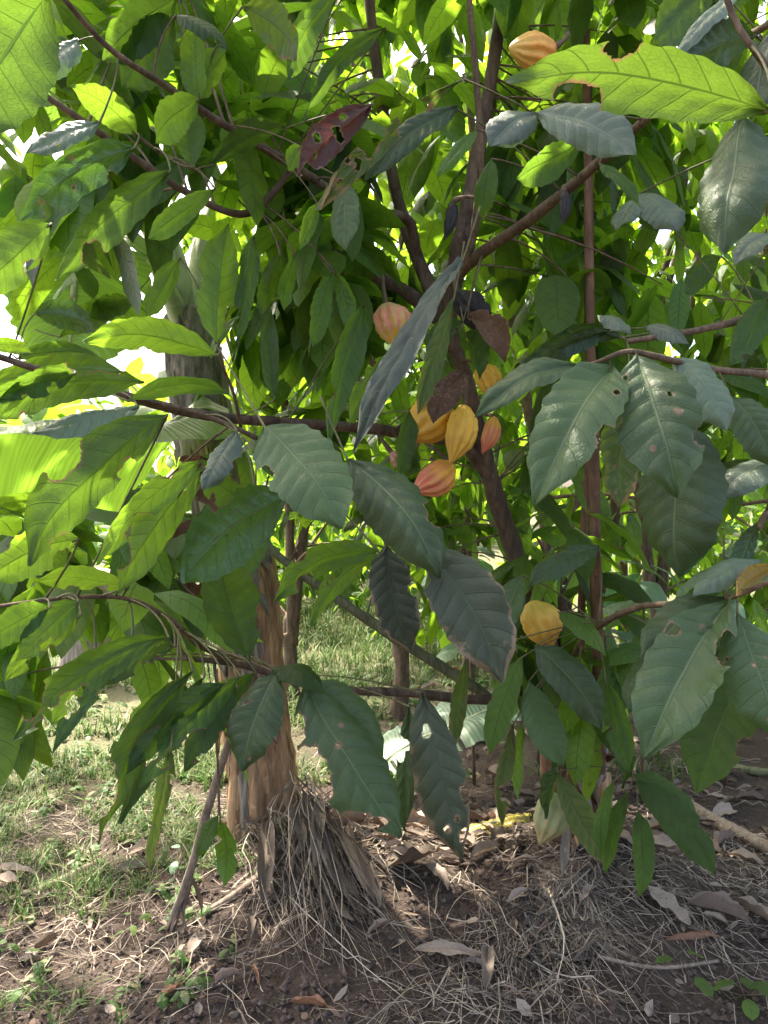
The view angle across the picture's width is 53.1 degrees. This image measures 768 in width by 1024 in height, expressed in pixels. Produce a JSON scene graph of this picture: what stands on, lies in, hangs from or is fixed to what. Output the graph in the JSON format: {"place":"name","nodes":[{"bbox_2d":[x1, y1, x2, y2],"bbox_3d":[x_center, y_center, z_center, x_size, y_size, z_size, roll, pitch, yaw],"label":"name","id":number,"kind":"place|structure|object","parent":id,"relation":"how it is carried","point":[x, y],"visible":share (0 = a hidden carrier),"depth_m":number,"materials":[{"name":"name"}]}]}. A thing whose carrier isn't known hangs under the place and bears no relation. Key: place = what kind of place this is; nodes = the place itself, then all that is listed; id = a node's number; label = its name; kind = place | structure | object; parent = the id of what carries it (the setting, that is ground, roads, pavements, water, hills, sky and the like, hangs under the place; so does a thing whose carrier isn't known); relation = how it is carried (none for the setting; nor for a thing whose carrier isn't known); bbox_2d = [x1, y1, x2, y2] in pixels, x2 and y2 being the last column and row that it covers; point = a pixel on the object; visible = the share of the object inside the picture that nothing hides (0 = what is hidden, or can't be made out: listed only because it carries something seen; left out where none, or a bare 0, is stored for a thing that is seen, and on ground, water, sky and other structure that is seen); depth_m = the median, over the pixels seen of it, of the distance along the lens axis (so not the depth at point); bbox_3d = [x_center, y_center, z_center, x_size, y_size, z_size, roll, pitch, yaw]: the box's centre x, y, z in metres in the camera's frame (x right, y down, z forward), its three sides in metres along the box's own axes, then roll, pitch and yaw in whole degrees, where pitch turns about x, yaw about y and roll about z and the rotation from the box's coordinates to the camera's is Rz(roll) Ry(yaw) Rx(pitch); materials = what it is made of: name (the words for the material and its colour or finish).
{"place":"outdoors","nodes":[
{"label":"outdoors","id":0,"kind":"place"},
{"bbox_2d":[0,590,685,1023],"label":"grass","id":1,"kind":"structure","parent":0,"point":[202,774],"depth_m":3.89,"materials":[{"name":"green plant"}]},
{"bbox_2d":[197,960,215,976],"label":"fallen leaf","id":2,"kind":"object","parent":1,"relation":"on","point":[206,967],"visible":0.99,"depth_m":2.47,"materials":[{"name":"beige plant"}]},
{"bbox_2d":[0,512,767,1023],"bbox_3d":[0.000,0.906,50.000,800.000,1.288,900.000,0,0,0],"label":"ground","id":3,"kind":"structure","parent":0,"point":[756,812],"depth_m":2.66,"materials":[{"name":"soil"}]},
{"bbox_2d":[13,143,22,158],"bbox_3d":[-3.690,-1.378,4.072,4.463,5.862,4.877,0,0,0],"label":"cocoa tree","id":4,"kind":"object","parent":3,"relation":"on","point":[18,151],"visible":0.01,"depth_m":6.32,"materials":[{"name":"green plant"}]},
{"bbox_2d":[7,860,96,902],"bbox_3d":[-1.325,1.485,3.088,0.032,0.046,0.359,0,0,41],"label":"dry stick","id":5,"kind":"object","parent":3,"relation":"on","point":[35,888],"visible":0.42,"depth_m":3.06,"materials":[{"name":"brown wood"}]},
{"bbox_2d":[57,568,110,669],"bbox_3d":[-2.540,1.028,6.591,0.528,1.105,0.452,0,0,0],"label":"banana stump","id":6,"kind":"object","parent":3,"relation":"on","point":[76,650],"visible":0.06,"depth_m":6.41,"materials":[{"name":"plant"}]},
{"bbox_2d":[111,912,153,946],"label":"weed seedling","id":7,"kind":"object","parent":3,"relation":"on","point":[133,928],"visible":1,"depth_m":2.62,"materials":[{"name":"green plant"}]},
{"bbox_2d":[155,981,181,1001],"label":"fallen leaf","id":8,"kind":"object","parent":3,"relation":"on","point":[171,987],"visible":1,"depth_m":2.38,"materials":[{"name":"brown plant"}]},
{"bbox_2d":[0,0,341,845],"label":"banana plant","id":9,"kind":"object","parent":3,"relation":"on","point":[28,456],"visible":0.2,"depth_m":3.13,"materials":[{"name":"green plant"}]},
{"bbox_2d":[169,844,201,883],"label":"weed seedling","id":10,"kind":"object","parent":3,"relation":"on","point":[173,867],"visible":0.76,"depth_m":2.92,"materials":[{"name":"green plant"}]},
{"bbox_2d":[162,671,254,939],"bbox_3d":[-0.543,0.998,2.490,0.139,1.082,0.670,0,0,-40],"label":"dry stick","id":11,"kind":"object","parent":3,"relation":"on","point":[178,908],"visible":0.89,"depth_m":2.64,"materials":[{"name":"brown wood"}]},
{"bbox_2d":[215,967,238,982],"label":"fallen leaf","id":12,"kind":"object","parent":3,"relation":"on","point":[226,972],"visible":0.99,"depth_m":2.41,"materials":[{"name":"grey plant"}]},
{"bbox_2d":[210,873,257,913],"bbox_3d":[-0.533,1.394,2.829,0.236,0.110,0.045,0,0,-35],"label":"dry stick","id":13,"kind":"object","parent":3,"relation":"on","point":[228,898],"visible":0.75,"depth_m":2.80,"materials":[{"name":"brown wood"}]},
{"bbox_2d":[252,964,259,986],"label":"fallen leaf","id":14,"kind":"object","parent":3,"relation":"on","point":[256,972],"visible":1,"depth_m":2.42,"materials":[{"name":"brown plant"}]},
{"bbox_2d":[181,184,410,661],"bbox_3d":[-0.913,-0.965,7.715,2.542,5.073,2.590,0,0,-18],"label":"cocoa tree","id":15,"kind":"object","parent":3,"relation":"on","point":[187,242],"visible":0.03,"depth_m":7.59,"materials":[{"name":"green plant"}]},
{"bbox_2d":[186,212,412,696],"bbox_3d":[-0.698,-0.629,6.294,1.981,4.371,2.020,0,0,0],"label":"cocoa tree","id":16,"kind":"object","parent":3,"relation":"on","point":[291,635],"visible":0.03,"depth_m":6.22,"materials":[{"name":"brown plant"}]},
{"bbox_2d":[289,994,328,1006],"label":"fallen leaf","id":17,"kind":"object","parent":3,"relation":"on","point":[319,1000],"visible":1,"depth_m":2.31,"materials":[{"name":"brown plant"}]},
{"bbox_2d":[193,772,437,1021],"bbox_3d":[-0.240,1.344,2.727,1.060,0.620,0.617,0,0,40],"label":"straw heap","id":18,"kind":"object","parent":3,"relation":"on","point":[312,841],"visible":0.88,"depth_m":2.80,"materials":[{"name":"brown plant"}]},
{"bbox_2d":[274,859,308,880],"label":"fallen leaf","id":19,"kind":"object","parent":18,"relation":"on","point":[282,862],"visible":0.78,"depth_m":2.79,"materials":[{"name":"plant"}]},
{"bbox_2d":[217,36,542,721],"bbox_3d":[0.075,-1.159,5.603,2.718,5.448,2.302,0,0,0],"label":"cocoa tree","id":20,"kind":"object","parent":3,"relation":"on","point":[398,711],"visible":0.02,"depth_m":5.54,"materials":[{"name":"green plant"}]},
{"bbox_2d":[0,0,767,897],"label":"cocoa tree","id":21,"kind":"object","parent":3,"relation":"on","point":[264,110],"visible":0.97,"depth_m":1.92,"materials":[{"name":"green plant"}]},
{"bbox_2d":[376,431,396,467],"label":"cocoa pod","id":22,"kind":"object","parent":21,"relation":"hanging from","point":[391,452],"visible":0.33,"depth_m":2.40,"materials":[{"name":"pink plant"}]},
{"bbox_2d":[373,276,410,343],"bbox_3d":[0.025,-0.600,2.287,0.115,0.228,0.116,0,0,0],"label":"cocoa pod","id":23,"kind":"object","parent":21,"relation":"hanging from","point":[390,319],"visible":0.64,"depth_m":2.25,"materials":[{"name":"pink plant"}]},
{"bbox_2d":[394,401,452,443],"bbox_3d":[0.086,-0.281,2.355,0.286,0.152,0.143,0,0,42],"label":"cocoa pod","id":24,"kind":"object","parent":21,"relation":"hanging from","point":[430,432],"visible":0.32,"depth_m":2.26,"materials":[{"name":"yellow plant"}]},
{"bbox_2d":[414,443,455,496],"bbox_3d":[0.109,-0.155,2.403,0.132,0.220,0.273,0,0,-35],"label":"cocoa pod","id":25,"kind":"object","parent":21,"relation":"hanging from","point":[436,478],"visible":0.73,"depth_m":2.31,"materials":[{"name":"orange plant"}]},
{"bbox_2d":[444,195,473,239],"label":"cocoa pod","id":26,"kind":"object","parent":21,"relation":"hanging from","point":[451,218],"visible":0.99,"depth_m":2.33,"materials":[{"name":"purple plant"}]},
{"bbox_2d":[445,375,477,464],"bbox_3d":[0.227,-0.272,2.247,0.098,0.269,0.097,0,0,0],"label":"cocoa pod","id":27,"kind":"object","parent":21,"relation":"hanging from","point":[461,432],"visible":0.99,"depth_m":2.22,"materials":[{"name":"yellow plant"}]},
{"bbox_2d":[453,278,491,329],"bbox_3d":[0.271,-0.650,2.409,0.137,0.220,0.104,0,0,24],"label":"cocoa pod","id":28,"kind":"object","parent":21,"relation":"hanging from","point":[477,301],"visible":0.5,"depth_m":2.38,"materials":[{"name":"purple plant"}]},
{"bbox_2d":[461,359,501,393],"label":"cocoa pod","id":29,"kind":"object","parent":21,"relation":"hanging from","point":[491,375],"visible":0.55,"depth_m":2.46,"materials":[{"name":"yellow plant"}]},
{"bbox_2d":[481,413,500,453],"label":"cocoa pod","id":30,"kind":"object","parent":21,"relation":"hanging from","point":[491,435],"visible":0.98,"depth_m":2.57,"materials":[{"name":"orange plant"}]},
{"bbox_2d":[508,30,569,68],"bbox_3d":[0.394,-1.174,1.954,0.099,0.122,0.152,0,0,43],"label":"cocoa pod","id":31,"kind":"object","parent":21,"relation":"attached to","point":[528,49],"visible":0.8,"depth_m":1.91,"materials":[{"name":"orange plant"}]},
{"bbox_2d":[520,600,562,644],"bbox_3d":[0.513,0.347,2.328,0.201,0.156,0.123,0,0,32],"label":"cocoa pod","id":32,"kind":"object","parent":21,"relation":"attached to","point":[536,616],"visible":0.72,"depth_m":2.31,"materials":[{"name":"yellow plant"}]},
{"bbox_2d":[533,764,568,844],"bbox_3d":[0.572,0.995,2.607,0.127,0.260,0.127,0,0,0],"label":"cocoa pod","id":33,"kind":"object","parent":21,"relation":"hanging from","point":[554,825],"visible":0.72,"depth_m":2.57,"materials":[{"name":"green plant"}]},
{"bbox_2d":[559,184,571,224],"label":"cocoa pod","id":34,"kind":"object","parent":21,"relation":"hanging from","point":[565,203],"visible":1,"depth_m":1.98,"materials":[{"name":"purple plant"}]},
{"bbox_2d":[0,652,767,1023],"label":"leaf litter","id":35,"kind":"object","parent":3,"relation":"on","point":[498,832],"visible":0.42,"depth_m":3.01,"materials":[{"name":"brown plant"}]},
{"bbox_2d":[383,692,521,774],"bbox_3d":[0.460,1.130,4.021,1.065,0.328,0.512,0,0,-11],"label":"banana leaf","id":36,"kind":"object","parent":35,"relation":"on","point":[396,745],"visible":0.24,"depth_m":3.92,"materials":[{"name":"green plant"}]},
{"bbox_2d":[0,446,767,660],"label":"undergrowth","id":37,"kind":"object","parent":3,"relation":"on","point":[755,609],"visible":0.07,"depth_m":8.88,"materials":[{"name":"green plant"}]},
{"bbox_2d":[0,716,767,1023],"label":"straw","id":38,"kind":"object","parent":3,"relation":"on","point":[479,989],"visible":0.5,"depth_m":2.61,"materials":[{"name":"beige plant"}]},
{"bbox_2d":[387,841,438,866],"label":"fallen leaf","id":39,"kind":"object","parent":38,"relation":"on","point":[412,853],"visible":0.99,"depth_m":2.87,"materials":[{"name":"brown plant"}]},
{"bbox_2d":[413,939,480,957],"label":"fallen leaf","id":40,"kind":"object","parent":38,"relation":"on","point":[443,947],"visible":0.88,"depth_m":2.50,"materials":[{"name":"beige plant"}]},
{"bbox_2d":[460,813,530,834],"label":"banana leaf","id":41,"kind":"object","parent":38,"relation":"on","point":[510,820],"visible":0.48,"depth_m":3.37,"materials":[{"name":"yellow plant"}]},
{"bbox_2d":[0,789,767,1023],"bbox_3d":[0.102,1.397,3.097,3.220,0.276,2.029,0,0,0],"label":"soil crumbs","id":42,"kind":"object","parent":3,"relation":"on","point":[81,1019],"visible":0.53,"depth_m":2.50,"materials":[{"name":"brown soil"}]},
{"bbox_2d":[0,344,767,539],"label":"distant wood","id":43,"kind":"object","parent":3,"relation":"on","point":[134,367],"visible":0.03,"depth_m":27.10,"materials":[{"name":"green plant"}]},
{"bbox_2d":[426,863,448,889],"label":"fallen leaf","id":44,"kind":"object","parent":3,"relation":"on","point":[439,871],"visible":1,"depth_m":2.82,"materials":[{"name":"beige plant"}]},
{"bbox_2d":[365,130,534,516],"bbox_3d":[0.749,-1.488,8.666,3.745,6.027,3.647,0,0,0],"label":"cocoa tree","id":45,"kind":"object","parent":3,"relation":"on","point":[419,363],"visible":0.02,"depth_m":8.07,"materials":[{"name":"green plant"}]},
{"bbox_2d":[370,68,534,680],"bbox_3d":[0.722,-1.244,6.886,3.126,5.646,3.164,0,0,0],"label":"cocoa tree","id":46,"kind":"object","parent":3,"relation":"on","point":[429,218],"visible":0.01,"depth_m":6.88,"materials":[{"name":"green plant"}]},
{"bbox_2d":[419,546,494,784],"bbox_3d":[0.499,0.815,4.297,0.762,1.444,0.603,0,0,24],"label":"cocoa seedling","id":47,"kind":"object","parent":3,"relation":"on","point":[448,652],"visible":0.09,"depth_m":4.27,"materials":[{"name":"green plant"}]},
{"bbox_2d":[481,944,494,989],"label":"fallen leaf","id":48,"kind":"object","parent":3,"relation":"on","point":[487,957],"visible":1,"depth_m":2.39,"materials":[{"name":"grey plant"}]},
{"bbox_2d":[515,576,604,766],"bbox_3d":[0.992,0.865,4.530,0.641,1.318,0.576,0,0,-39],"label":"cocoa seedling","id":49,"kind":"object","parent":3,"relation":"on","point":[538,753],"visible":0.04,"depth_m":4.59,"materials":[{"name":"green plant"}]},
{"bbox_2d":[377,0,767,609],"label":"cocoa tree","id":50,"kind":"object","parent":3,"relation":"on","point":[727,276],"visible":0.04,"depth_m":4.58,"materials":[{"name":"green plant"}]},
{"bbox_2d":[439,858,719,1023],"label":"straw heap","id":51,"kind":"object","parent":3,"relation":"on","point":[525,919],"visible":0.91,"depth_m":2.60,"materials":[{"name":"brown plant"}]},
{"bbox_2d":[424,121,762,596],"bbox_3d":[1.844,-1.272,6.743,3.246,5.659,3.389,0,0,0],"label":"cocoa tree","id":52,"kind":"object","parent":3,"relation":"on","point":[491,300],"visible":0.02,"depth_m":6.37,"materials":[{"name":"green plant"}]},
{"bbox_2d":[562,561,667,648],"bbox_3d":[1.467,0.914,4.845,0.623,1.215,0.642,0,0,-31],"label":"cocoa seedling","id":53,"kind":"object","parent":3,"relation":"on","point":[624,635],"visible":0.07,"depth_m":4.79,"materials":[{"name":"green plant"}]},
{"bbox_2d":[474,0,767,595],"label":"cocoa tree","id":54,"kind":"object","parent":3,"relation":"on","point":[654,417],"visible":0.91,"depth_m":1.43,"materials":[{"name":"green plant"}]},
{"bbox_2d":[481,215,767,632],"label":"cocoa tree","id":55,"kind":"object","parent":3,"relation":"on","point":[689,257],"visible":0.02,"depth_m":9.47,"materials":[{"name":"green plant"}]},
{"bbox_2d":[489,11,767,619],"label":"cocoa tree","id":56,"kind":"object","parent":3,"relation":"on","point":[758,227],"visible":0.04,"depth_m":5.91,"materials":[{"name":"green plant"}]},
{"bbox_2d":[603,565,684,772],"bbox_3d":[1.447,0.898,4.058,0.612,1.231,0.600,0,0,31],"label":"cocoa seedling","id":57,"kind":"object","parent":3,"relation":"on","point":[654,591],"visible":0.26,"depth_m":4.02,"materials":[{"name":"green plant"}]},
{"bbox_2d":[597,954,719,969],"bbox_3d":[0.874,1.424,2.425,0.391,0.028,0.062,0,0,0],"label":"dry stick","id":58,"kind":"object","parent":3,"relation":"on","point":[665,967],"visible":0.98,"depth_m":2.42,"materials":[{"name":"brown wood"}]},
{"bbox_2d":[647,885,690,925],"bbox_3d":[0.964,1.332,2.625,0.091,0.073,0.201,0,0,-23],"label":"fallen leaf","id":59,"kind":"object","parent":3,"relation":"on","point":[666,900],"visible":0.88,"depth_m":2.63,"materials":[{"name":"grey plant"}]},
{"bbox_2d":[655,949,713,1003],"bbox_3d":[0.893,1.402,2.273,0.147,0.153,0.141,0,0,0],"label":"weed seedling","id":60,"kind":"object","parent":3,"relation":"on","point":[704,986],"visible":1,"depth_m":2.25,"materials":[{"name":"green plant"}]},
{"bbox_2d":[666,930,719,939],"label":"fallen leaf","id":61,"kind":"object","parent":3,"relation":"on","point":[694,935],"visible":1,"depth_m":2.52,"materials":[{"name":"brown plant"}]},
{"bbox_2d":[626,0,767,461],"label":"cocoa tree","id":62,"kind":"object","parent":3,"relation":"on","point":[694,238],"visible":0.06,"depth_m":4.15,"materials":[{"name":"green plant"}]},
{"bbox_2d":[687,891,750,922],"bbox_3d":[1.149,1.347,2.639,0.200,0.090,0.031,0,0,15],"label":"fallen leaf","id":63,"kind":"object","parent":3,"relation":"on","point":[722,902],"visible":1,"depth_m":2.63,"materials":[{"name":"grey plant"}]},
{"bbox_2d":[672,243,767,527],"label":"cocoa tree","id":64,"kind":"object","parent":3,"relation":"on","point":[715,251],"visible":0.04,"depth_m":9.88,"materials":[{"name":"green plant"}]},
{"bbox_2d":[675,530,767,785],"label":"cocoa seedling","id":65,"kind":"object","parent":3,"relation":"on","point":[688,585],"visible":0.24,"depth_m":4.24,"materials":[{"name":"green plant"}]},
{"bbox_2d":[676,121,767,610],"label":"cocoa tree","id":66,"kind":"object","parent":3,"relation":"on","point":[714,427],"visible":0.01,"depth_m":6.68,"materials":[{"name":"green plant"}]},
{"bbox_2d":[691,800,767,853],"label":"dry stick","id":67,"kind":"object","parent":3,"relation":"on","point":[761,844],"visible":0.55,"depth_m":3.50,"materials":[{"name":"brown wood"}]},
{"bbox_2d":[713,977,767,1020],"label":"weed seedling","id":68,"kind":"object","parent":3,"relation":"on","point":[750,1008],"visible":0.95,"depth_m":2.23,"materials":[{"name":"green plant"}]},
{"bbox_2d":[730,895,767,920],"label":"fallen leaf","id":69,"kind":"object","parent":3,"relation":"on","point":[751,903],"visible":0.97,"depth_m":2.65,"materials":[{"name":"grey plant"}]},
{"bbox_2d":[734,764,767,776],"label":"dry stick","id":70,"kind":"object","parent":3,"relation":"on","point":[754,771],"visible":0.45,"depth_m":4.39,"materials":[{"name":"beige wood"}]},
{"bbox_2d":[0,0,767,511],"label":"sky","id":71,"kind":"structure","parent":0,"point":[152,360],"materials":[{"name":"white"}]}
]}

